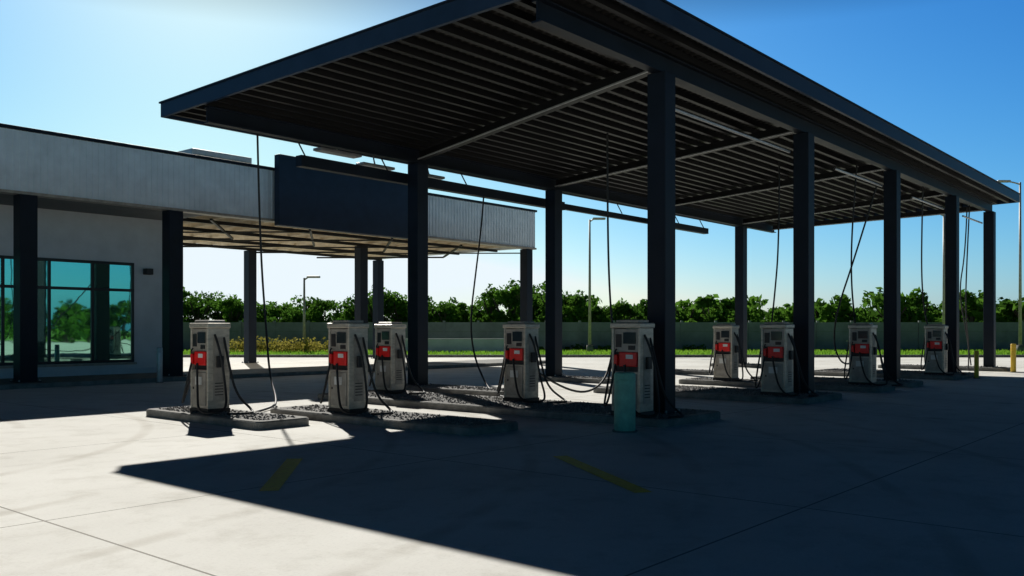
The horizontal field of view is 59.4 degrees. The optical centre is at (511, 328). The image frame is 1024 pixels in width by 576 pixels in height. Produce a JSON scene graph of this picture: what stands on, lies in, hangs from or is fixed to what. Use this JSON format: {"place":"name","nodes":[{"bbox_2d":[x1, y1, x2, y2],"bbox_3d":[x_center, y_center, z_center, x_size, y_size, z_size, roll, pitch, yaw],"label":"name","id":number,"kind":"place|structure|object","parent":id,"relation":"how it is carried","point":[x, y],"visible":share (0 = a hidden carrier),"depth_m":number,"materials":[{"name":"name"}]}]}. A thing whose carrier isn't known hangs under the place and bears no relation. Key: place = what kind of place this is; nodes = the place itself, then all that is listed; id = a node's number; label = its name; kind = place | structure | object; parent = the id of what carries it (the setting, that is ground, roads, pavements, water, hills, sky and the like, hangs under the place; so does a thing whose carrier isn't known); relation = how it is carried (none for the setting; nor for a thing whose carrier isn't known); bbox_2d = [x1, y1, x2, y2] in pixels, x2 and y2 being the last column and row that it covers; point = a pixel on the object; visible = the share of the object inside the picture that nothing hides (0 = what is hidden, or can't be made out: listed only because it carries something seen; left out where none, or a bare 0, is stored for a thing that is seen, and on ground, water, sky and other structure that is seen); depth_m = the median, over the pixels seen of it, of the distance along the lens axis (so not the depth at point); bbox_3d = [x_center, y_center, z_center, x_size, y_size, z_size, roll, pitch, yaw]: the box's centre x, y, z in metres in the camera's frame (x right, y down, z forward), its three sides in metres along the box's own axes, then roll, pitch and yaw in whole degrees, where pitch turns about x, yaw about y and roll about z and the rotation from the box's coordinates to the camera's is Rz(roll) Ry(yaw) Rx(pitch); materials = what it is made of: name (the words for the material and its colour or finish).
{"place":"outdoors","nodes":[
{"label":"outdoors","id":0,"kind":"place"},
{"bbox_2d":[146,406,308,429],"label":"pump island","id":1,"kind":"structure","parent":0,"point":[254,420],"depth_m":14.89,"materials":[{"name":"concrete"}]},
{"bbox_2d":[181,320,253,414],"bbox_3d":[-5.140,0.657,15.655,1.424,1.616,0.804,0,0,40],"label":"fuel dispenser","id":2,"kind":"object","parent":1,"relation":"on","point":[210,369],"visible":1,"depth_m":15.66,"materials":[{"name":"white metal"}]},
{"bbox_2d":[192,372,205,405],"bbox_3d":[-5.483,1.051,15.714,0.430,0.586,0.020,0,0,40],"label":"door panel","id":3,"kind":"structure","parent":2,"relation":"in","point":[202,388],"depth_m":15.66,"materials":[{"name":"white metal"}]},
{"bbox_2d":[270,404,517,435],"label":"pump island","id":4,"kind":"structure","parent":0,"point":[445,424],"depth_m":14.48,"materials":[{"name":"concrete"}]},
{"bbox_2d":[320,320,392,414],"bbox_3d":[-2.710,0.657,15.634,1.368,1.616,0.804,0,0,40],"label":"fuel dispenser","id":5,"kind":"object","parent":4,"relation":"on","point":[347,370],"visible":1,"depth_m":15.62,"materials":[{"name":"white metal"}]},
{"bbox_2d":[331,372,346,405],"bbox_3d":[-3.031,1.051,15.674,0.430,0.586,0.020,0,0,40],"label":"door panel","id":6,"kind":"structure","parent":5,"relation":"in","point":[343,388],"depth_m":15.62,"materials":[{"name":"white metal"}]},
{"bbox_2d":[0,357,1023,575],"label":"concrete lot pavement","id":7,"kind":"structure","parent":0,"point":[926,478],"depth_m":9.02,"materials":[{"name":"grey concrete"}]},
{"bbox_2d":[0,367,156,378],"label":"base course","id":8,"kind":"object","parent":7,"relation":"on","point":[85,372],"depth_m":28.36,"materials":[{"name":"grey paint"}]},
{"bbox_2d":[0,204,161,372],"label":"wall front","id":9,"kind":"structure","parent":7,"relation":"on","point":[137,242],"depth_m":29.18,"materials":[{"name":"grey paint"}]},
{"bbox_2d":[0,255,133,365],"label":"window frames","id":10,"kind":"structure","parent":9,"relation":"attached to","point":[3,286],"depth_m":27.94,"materials":[{"name":"black metal"}]},
{"bbox_2d":[0,258,130,362],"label":"window glass","id":11,"kind":"object","parent":10,"relation":"in","point":[70,325],"visible":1,"depth_m":28.19,"materials":[{"name":"teal glass"}]},
{"bbox_2d":[0,362,136,368],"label":"window sill","id":12,"kind":"structure","parent":9,"relation":"attached to","point":[89,364],"depth_m":28.15,"materials":[{"name":"grey concrete"}]},
{"bbox_2d":[0,194,202,219],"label":"roof slab","id":13,"kind":"structure","parent":9,"relation":"on","point":[56,204],"depth_m":27.41,"materials":[{"name":"grey concrete"}]},
{"bbox_2d":[0,127,534,247],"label":"parapet panels","id":14,"kind":"object","parent":13,"relation":"attached to","point":[43,163],"visible":0.68,"depth_m":27.72,"materials":[{"name":"grey metal"}]},
{"bbox_2d":[0,189,536,249],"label":"parapet drip","id":15,"kind":"object","parent":14,"relation":"attached to","point":[78,199],"visible":0.8,"depth_m":27.88},
{"bbox_2d":[0,123,536,211],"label":"parapet coping","id":16,"kind":"object","parent":14,"relation":"on","point":[33,130],"visible":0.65,"depth_m":27.64,"materials":[{"name":"black metal"}]},
{"bbox_3d":[-16.108,-4.590,21.611,0.250,1.660,52.900,0,0,40],"label":"parapet","id":17,"kind":"object","parent":13,"relation":"on","visible":0},
{"bbox_2d":[274,154,407,238],"bbox_3d":[-6.050,-4.735,32.882,0.300,2.430,6.100,0,0,40],"label":"sign panel","id":18,"kind":"object","parent":17,"relation":"attached to","point":[305,198],"visible":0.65,"depth_m":32.32,"materials":[{"name":"metal"}]},
{"bbox_2d":[382,247,513,258],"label":"end fascia","id":19,"kind":"structure","parent":17,"relation":"attached to","point":[473,251],"depth_m":44.15,"materials":[{"name":"beige metal"}]},
{"bbox_2d":[143,268,152,274],"bbox_3d":[-12.107,-1.900,29.846,0.247,0.200,0.250,0,0,40],"label":"wall lamp","id":20,"kind":"object","parent":9,"relation":"attached to","point":[147,271],"visible":1,"depth_m":29.75,"materials":[{"name":"black plastic"}]},
{"bbox_2d":[156,347,163,382],"bbox_3d":[-10.446,1.075,26.582,0.220,1.050,0.220,0,0,40],"label":"bollard","id":21,"kind":"object","parent":7,"relation":"on","point":[159,364],"visible":1,"depth_m":26.51,"materials":[{"name":"metal"}]},
{"bbox_2d":[244,250,256,362],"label":"column","id":22,"kind":"structure","parent":7,"relation":"on","point":[250,305],"depth_m":41.82,"materials":[{"name":"black metal"}]},
{"bbox_2d":[183,218,519,257],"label":"diagonal braces","id":23,"kind":"object","parent":22,"relation":"attached to","point":[215,223],"visible":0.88,"depth_m":38.77,"materials":[{"name":"metal"}]},
{"bbox_2d":[0,359,544,389],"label":"store walkway","id":24,"kind":"structure","parent":7,"relation":"on","point":[66,381],"depth_m":28.20,"materials":[{"name":"concrete"}]},
{"bbox_2d":[10,381,40,382],"bbox_3d":[-13.402,1.455,24.705,0.600,0.030,0.600,0,0,40],"label":"column base plate","id":25,"kind":"object","parent":24,"relation":"on","point":[24,382],"depth_m":24.48,"materials":[{"name":"black metal"}]},
{"bbox_2d":[13,194,37,381],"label":"column","id":26,"kind":"structure","parent":24,"relation":"on","point":[25,287],"depth_m":24.55,"materials":[{"name":"black metal"}]},
{"bbox_2d":[162,210,182,374],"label":"column","id":27,"kind":"structure","parent":24,"relation":"on","point":[172,292],"depth_m":27.86,"materials":[{"name":"black metal"}]},
{"bbox_2d":[520,249,532,328],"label":"column","id":28,"kind":"structure","parent":24,"relation":"on","point":[526,284],"depth_m":41.39,"materials":[{"name":"grey metal"}]},
{"bbox_2d":[259,458,302,490],"bbox_3d":[-2.525,1.591,9.898,0.190,0.001,2.208,0,0,-7],"label":"yellow marking","id":29,"kind":"object","parent":7,"relation":"on","point":[280,476],"visible":1,"depth_m":9.72,"materials":[{"name":"paint"}]},
{"bbox_2d":[355,246,367,322],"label":"column","id":30,"kind":"structure","parent":7,"relation":"on","point":[361,283],"depth_m":39.45,"materials":[{"name":"grey metal"}]},
{"bbox_2d":[373,260,383,357],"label":"column","id":31,"kind":"structure","parent":7,"relation":"on","point":[378,290],"depth_m":47.86,"materials":[{"name":"grey metal"}]},
{"bbox_2d":[405,383,503,396],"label":"pump island","id":32,"kind":"structure","parent":7,"relation":"on","point":[461,389],"depth_m":21.99,"materials":[{"name":"concrete"}]},
{"bbox_2d":[318,389,719,427],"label":"pump island","id":33,"kind":"structure","parent":7,"relation":"on","point":[583,411],"depth_m":16.87,"materials":[{"name":"concrete"}]},
{"bbox_2d":[369,322,424,393],"bbox_3d":[-2.614,0.657,20.405,1.364,1.616,0.804,0,0,40],"label":"fuel dispenser","id":34,"kind":"object","parent":33,"relation":"on","point":[389,363],"visible":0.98,"depth_m":20.39,"materials":[{"name":"white metal"}]},
{"bbox_2d":[377,362,389,387],"bbox_3d":[-2.933,1.051,20.444,0.430,0.586,0.020,0,0,40],"label":"door panel","id":35,"kind":"structure","parent":34,"relation":"in","point":[380,384],"depth_m":20.43,"materials":[{"name":"grey metal"}]},
{"bbox_2d":[497,321,566,402],"bbox_3d":[0.401,0.657,18.021,1.447,1.616,0.804,0,0,40],"label":"fuel dispenser","id":36,"kind":"object","parent":33,"relation":"on","point":[520,369],"visible":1,"depth_m":18.04,"materials":[{"name":"white metal"}]},
{"bbox_2d":[506,366,522,395],"bbox_3d":[0.050,1.051,18.087,0.430,0.586,0.020,0,0,40],"label":"door panel","id":37,"kind":"structure","parent":36,"relation":"in","point":[510,384],"depth_m":18.09,"materials":[{"name":"grey metal"}]},
{"bbox_2d":[603,320,684,417],"bbox_3d":[2.221,0.657,15.074,1.330,1.616,0.804,0,0,40],"label":"fuel dispenser","id":38,"kind":"object","parent":33,"relation":"on","point":[633,350],"visible":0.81,"depth_m":15.06,"materials":[{"name":"white metal"}]},
{"bbox_2d":[635,374,636,408],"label":"door panel","id":39,"kind":"structure","parent":38,"relation":"in","point":[635,374],"depth_m":14.96,"materials":[{"name":"white metal"}]},
{"bbox_2d":[538,374,611,383],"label":"pump island","id":40,"kind":"structure","parent":7,"relation":"on","point":[581,379],"depth_m":26.79,"materials":[{"name":"concrete"}]},
{"bbox_2d":[159,0,1020,413],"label":"gas station canopy","id":41,"kind":"object","parent":7,"relation":"on","point":[695,116],"visible":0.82,"depth_m":20.29,"materials":[{"name":"black metal"}]},
{"bbox_2d":[256,134,276,411],"bbox_3d":[-5.153,-1.609,18.702,0.496,6.384,4.472,0,0,-14],"label":"hanging hose","id":42,"kind":"object","parent":41,"relation":"hanging from","point":[265,319],"visible":0.93,"depth_m":20.56,"materials":[{"name":"black rubber"}]},
{"bbox_2d":[313,147,361,158],"bbox_3d":[-4.341,-4.557,22.350,0.329,0.438,1.300,0,0,40],"label":"flood lamp","id":43,"kind":"object","parent":41,"relation":"attached to","point":[336,152],"visible":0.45,"depth_m":22.20,"materials":[{"name":"grey metal"}]},
{"bbox_2d":[356,156,394,170],"bbox_3d":[-3.603,-4.457,23.690,0.329,0.438,1.100,0,0,40],"label":"flood lamp","id":44,"kind":"object","parent":41,"relation":"attached to","point":[378,166],"visible":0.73,"depth_m":23.55,"materials":[{"name":"grey metal"}]},
{"bbox_2d":[428,170,444,179],"bbox_3d":[-2.290,-4.407,24.938,0.329,0.438,0.900,0,0,40],"label":"flood lamp","id":45,"kind":"object","parent":41,"relation":"attached to","point":[435,176],"visible":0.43,"depth_m":24.95,"materials":[{"name":"grey metal"}]},
{"bbox_2d":[296,141,708,233],"bbox_3d":[1.331,-4.339,28.773,0.417,1.038,20.067,0,0,40],"label":"overhead hose rail","id":46,"kind":"object","parent":41,"relation":"hanging from","point":[330,166],"visible":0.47,"depth_m":25.00,"materials":[{"name":"black metal"}]},
{"bbox_2d":[470,197,503,396],"bbox_3d":[-0.574,-1.161,22.263,0.685,5.488,7.612,0,0,-9],"label":"hanging hose","id":47,"kind":"object","parent":46,"relation":"hanging from","point":[483,378],"visible":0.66,"depth_m":23.93,"materials":[{"name":"black rubber"}]},
{"bbox_2d":[538,133,612,392],"bbox_3d":[1.457,-1.562,19.415,0.487,5.877,3.012,0,0,40],"label":"hanging hose","id":48,"kind":"object","parent":41,"relation":"hanging from","point":[609,285],"visible":0.84,"depth_m":20.62,"materials":[{"name":"black rubber"}]},
{"bbox_2d":[771,162,779,328],"bbox_3d":[6.557,-1.689,22.468,0.255,5.821,4.919,0,0,17],"label":"hanging hose","id":49,"kind":"object","parent":41,"relation":"hanging from","point":[777,239],"visible":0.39,"depth_m":24.74,"materials":[{"name":"black rubber"}]},
{"bbox_2d":[850,163,857,328],"bbox_3d":[9.382,-2.042,24.388,0.180,5.120,1.310,0,0,14],"label":"hanging hose","id":50,"kind":"object","parent":41,"relation":"hanging from","point":[852,243],"visible":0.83,"depth_m":24.88,"materials":[{"name":"black rubber"}]},
{"bbox_2d":[833,186,876,364],"bbox_3d":[9.317,-1.510,24.836,1.167,4.993,1.838,0,0,40],"label":"hanging hose","id":51,"kind":"object","parent":41,"relation":"hanging from","point":[849,275],"visible":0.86,"depth_m":25.27,"materials":[{"name":"black rubber"}]},
{"bbox_2d":[921,186,927,323],"bbox_3d":[13.420,-2.095,29.235,0.328,5.015,0.618,0,0,2],"label":"hanging hose","id":52,"kind":"object","parent":41,"relation":"hanging from","point":[921,255],"visible":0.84,"depth_m":29.25,"materials":[{"name":"black rubber"}]},
{"bbox_2d":[960,207,971,364],"bbox_3d":[17.338,-1.599,34.288,0.295,6.007,0.645,0,0,40],"label":"hanging hose","id":53,"kind":"object","parent":41,"relation":"hanging from","point":[961,280],"visible":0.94,"depth_m":34.17,"materials":[{"name":"black rubber"}]},
{"bbox_2d":[965,205,969,369],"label":"hanging hose","id":54,"kind":"object","parent":41,"relation":"hanging from","point":[966,287],"visible":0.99,"depth_m":33.10,"materials":[{"name":"black rubber"}]},
{"bbox_2d":[553,456,651,492],"bbox_3d":[0.939,1.591,9.973,0.190,0.001,2.602,0,0,-15],"label":"yellow marking","id":55,"kind":"object","parent":7,"relation":"on","point":[625,484],"visible":1,"depth_m":9.72,"materials":[{"name":"paint"}]},
{"bbox_2d":[612,372,636,432],"bbox_3d":[1.748,1.135,13.895,0.390,0.930,0.390,0,0,40],"label":"bollard","id":56,"kind":"object","parent":7,"relation":"on","point":[624,402],"visible":1,"depth_m":13.75,"materials":[{"name":"teal metal"}]},
{"bbox_2d":[675,369,713,374],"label":"pump island","id":57,"kind":"structure","parent":7,"relation":"on","point":[692,371],"depth_m":31.29,"materials":[{"name":"concrete"}]},
{"bbox_2d":[593,385,841,403],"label":"pump island","id":58,"kind":"structure","parent":7,"relation":"on","point":[724,393],"depth_m":20.18,"materials":[{"name":"concrete"}]},
{"bbox_2d":[755,322,818,396],"bbox_3d":[6.038,0.657,19.703,1.298,1.616,0.804,0,0,40],"label":"fuel dispenser","id":59,"kind":"object","parent":58,"relation":"on","point":[777,352],"visible":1,"depth_m":19.69,"materials":[{"name":"white metal"}]},
{"bbox_2d":[764,363,782,389],"bbox_3d":[5.744,1.051,19.721,0.430,0.586,0.020,0,0,40],"label":"door panel","id":60,"kind":"structure","parent":59,"relation":"in","point":[770,383],"depth_m":19.72,"materials":[{"name":"grey metal"}]},
{"bbox_2d":[711,363,760,367],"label":"pump island","id":61,"kind":"structure","parent":7,"relation":"on","point":[751,365],"depth_m":36.91,"materials":[{"name":"concrete"}]},
{"bbox_2d":[750,376,922,386],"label":"pump island","id":62,"kind":"structure","parent":7,"relation":"on","point":[910,383],"depth_m":25.24,"materials":[{"name":"concrete"}]},
{"bbox_2d":[814,368,973,379],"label":"pump island","id":63,"kind":"structure","parent":7,"relation":"on","point":[912,374],"depth_m":29.26,"materials":[{"name":"concrete"}]},
{"bbox_2d":[920,324,966,375],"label":"fuel dispenser","id":64,"kind":"object","parent":63,"relation":"on","point":[937,345],"visible":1,"depth_m":28.52,"materials":[{"name":"white metal"}]},
{"bbox_2d":[927,352,941,370],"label":"door panel","id":65,"kind":"structure","parent":64,"relation":"in","point":[932,365],"depth_m":28.55,"materials":[{"name":"grey metal"}]},
{"bbox_2d":[878,364,1010,371],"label":"pump island","id":66,"kind":"structure","parent":7,"relation":"on","point":[963,368],"depth_m":34.13,"materials":[{"name":"concrete"}]},
{"bbox_2d":[973,350,979,378],"bbox_3d":[14.944,1.150,28.850,0.200,0.900,0.200,0,0,40],"label":"bollard","id":67,"kind":"object","parent":7,"relation":"on","point":[976,364],"visible":1,"depth_m":28.79,"materials":[{"name":"metal"}]},
{"bbox_2d":[1010,344,1016,372],"bbox_3d":[18.334,1.075,32.794,0.240,1.050,0.240,0,0,40],"label":"bollard","id":68,"kind":"object","parent":7,"relation":"on","point":[1013,358],"visible":1,"depth_m":32.71,"materials":[{"name":"yellow metal"}]},
{"bbox_3d":[-16.694,-1.035,34.530,12.200,5.270,0.300,0,0,40],"label":"wall side","id":69,"kind":"object","parent":7,"relation":"on","visible":0},
{"bbox_2d":[183,218,497,259],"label":"girders","id":70,"kind":"object","parent":69,"relation":"on","point":[298,238],"visible":0.48,"depth_m":38.33,"materials":[{"name":"metal"}]},
{"bbox_2d":[183,215,500,256],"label":"joists","id":71,"kind":"object","parent":70,"relation":"on","point":[235,228],"visible":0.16,"depth_m":38.85,"materials":[{"name":"beige metal"}]},
{"bbox_3d":[-8.951,-4.035,39.022,11.250,0.030,16.550,0,0,40],"label":"translucent roof","id":72,"kind":"object","parent":71,"relation":"on","visible":0},
{"bbox_2d":[178,148,251,163],"bbox_3d":[-11.023,-5.200,32.692,1.840,2.200,2.400,0,0,40],"label":"rooftop unit","id":73,"kind":"object","parent":72,"relation":"on","point":[213,154],"visible":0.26,"depth_m":31.95,"materials":[{"name":"grey metal"}]},
{"bbox_2d":[0,0,1023,320],"label":"sky","id":74,"kind":"structure","parent":0,"point":[949,74],"materials":[{"name":"blue"}]},
{"bbox_2d":[183,348,1023,354],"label":"grass","id":75,"kind":"structure","parent":0,"point":[709,352],"depth_m":56.59,"materials":[{"name":"green plant"}]},
{"bbox_2d":[679,377,894,392],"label":"pump island","id":76,"kind":"structure","parent":0,"point":[832,386],"depth_m":23.69,"materials":[{"name":"concrete"}]},
{"bbox_2d":[709,323,757,380],"bbox_3d":[6.271,0.657,25.399,1.311,1.616,0.804,0,0,39],"label":"fuel dispenser","id":77,"kind":"object","parent":76,"relation":"on","point":[726,343],"visible":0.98,"depth_m":25.39,"materials":[{"name":"white metal"}]},
{"bbox_2d":[716,355,729,375],"bbox_3d":[5.972,1.051,25.415,0.430,0.586,0.020,0,0,39],"label":"door panel","id":78,"kind":"structure","parent":77,"relation":"in","point":[720,370],"depth_m":25.41,"materials":[{"name":"grey metal"}]},
{"bbox_2d":[844,323,902,385],"bbox_3d":[9.381,0.657,23.294,1.382,1.616,0.804,0,0,40],"label":"fuel dispenser","id":79,"kind":"object","parent":76,"relation":"on","point":[862,348],"visible":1,"depth_m":23.30,"materials":[{"name":"white metal"}]},
{"bbox_2d":[852,358,867,380],"bbox_3d":[9.055,1.051,23.338,0.430,0.586,0.020,0,0,40],"label":"door panel","id":80,"kind":"structure","parent":79,"relation":"in","point":[857,373],"depth_m":23.34,"materials":[{"name":"grey metal"}]},
{"label":"ground","id":81,"kind":"structure","parent":0,"visible":0},
{"bbox_2d":[229,335,327,352],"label":"dry bush","id":82,"kind":"object","parent":81,"relation":"on","point":[315,345],"visible":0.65,"depth_m":59.07,"materials":[{"name":"yellow plant"}]},
{"bbox_2d":[302,276,319,351],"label":"street lamp","id":83,"kind":"object","parent":81,"relation":"on","point":[304,320],"visible":0.84,"depth_m":59.93,"materials":[{"name":"metal"}]},
{"bbox_2d":[405,339,503,351],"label":"wall","id":84,"kind":"structure","parent":81,"relation":"on","point":[458,345],"depth_m":60.88,"materials":[{"name":"grey paint"}]},
{"bbox_2d":[257,343,705,349],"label":"hedge","id":85,"kind":"object","parent":81,"relation":"on","point":[609,347],"visible":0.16,"depth_m":64.87,"materials":[{"name":"green plant"}]},
{"bbox_2d":[586,217,605,351],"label":"street lamp","id":86,"kind":"object","parent":81,"relation":"on","point":[589,346],"visible":0.88,"depth_m":59.93,"materials":[{"name":"metal"}]},
{"bbox_2d":[183,278,1017,331],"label":"distant trees","id":87,"kind":"object","parent":81,"relation":"on","point":[230,309],"visible":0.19,"depth_m":87.34,"materials":[{"name":"green plant"}]},
{"bbox_2d":[183,322,1023,349],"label":"panels","id":88,"kind":"object","parent":81,"relation":"on","point":[1004,340],"visible":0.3,"depth_m":65.97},
{"bbox_2d":[183,355,1023,356],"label":"kerb","id":89,"kind":"structure","parent":81,"relation":"on","point":[585,356],"depth_m":50.00,"materials":[{"name":"concrete"}]},
{"bbox_2d":[239,321,1022,349],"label":"posts","id":90,"kind":"object","parent":81,"relation":"on","point":[681,331],"visible":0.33,"depth_m":65.91,"materials":[{"name":"metal"}]},
{"bbox_2d":[505,287,1023,331],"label":"distant trees","id":91,"kind":"object","parent":81,"relation":"on","point":[1007,310],"visible":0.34,"depth_m":76.92,"materials":[{"name":"green plant"}]},
{"bbox_2d":[941,215,944,328],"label":"street lamp","id":92,"kind":"object","parent":81,"relation":"on","point":[943,307],"visible":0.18,"depth_m":59.94,"materials":[{"name":"metal"}]},
{"bbox_2d":[997,180,1023,351],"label":"street lamp","id":93,"kind":"object","parent":81,"relation":"on","point":[1019,346],"visible":0.82,"depth_m":59.94,"materials":[{"name":"metal"}]}
]}

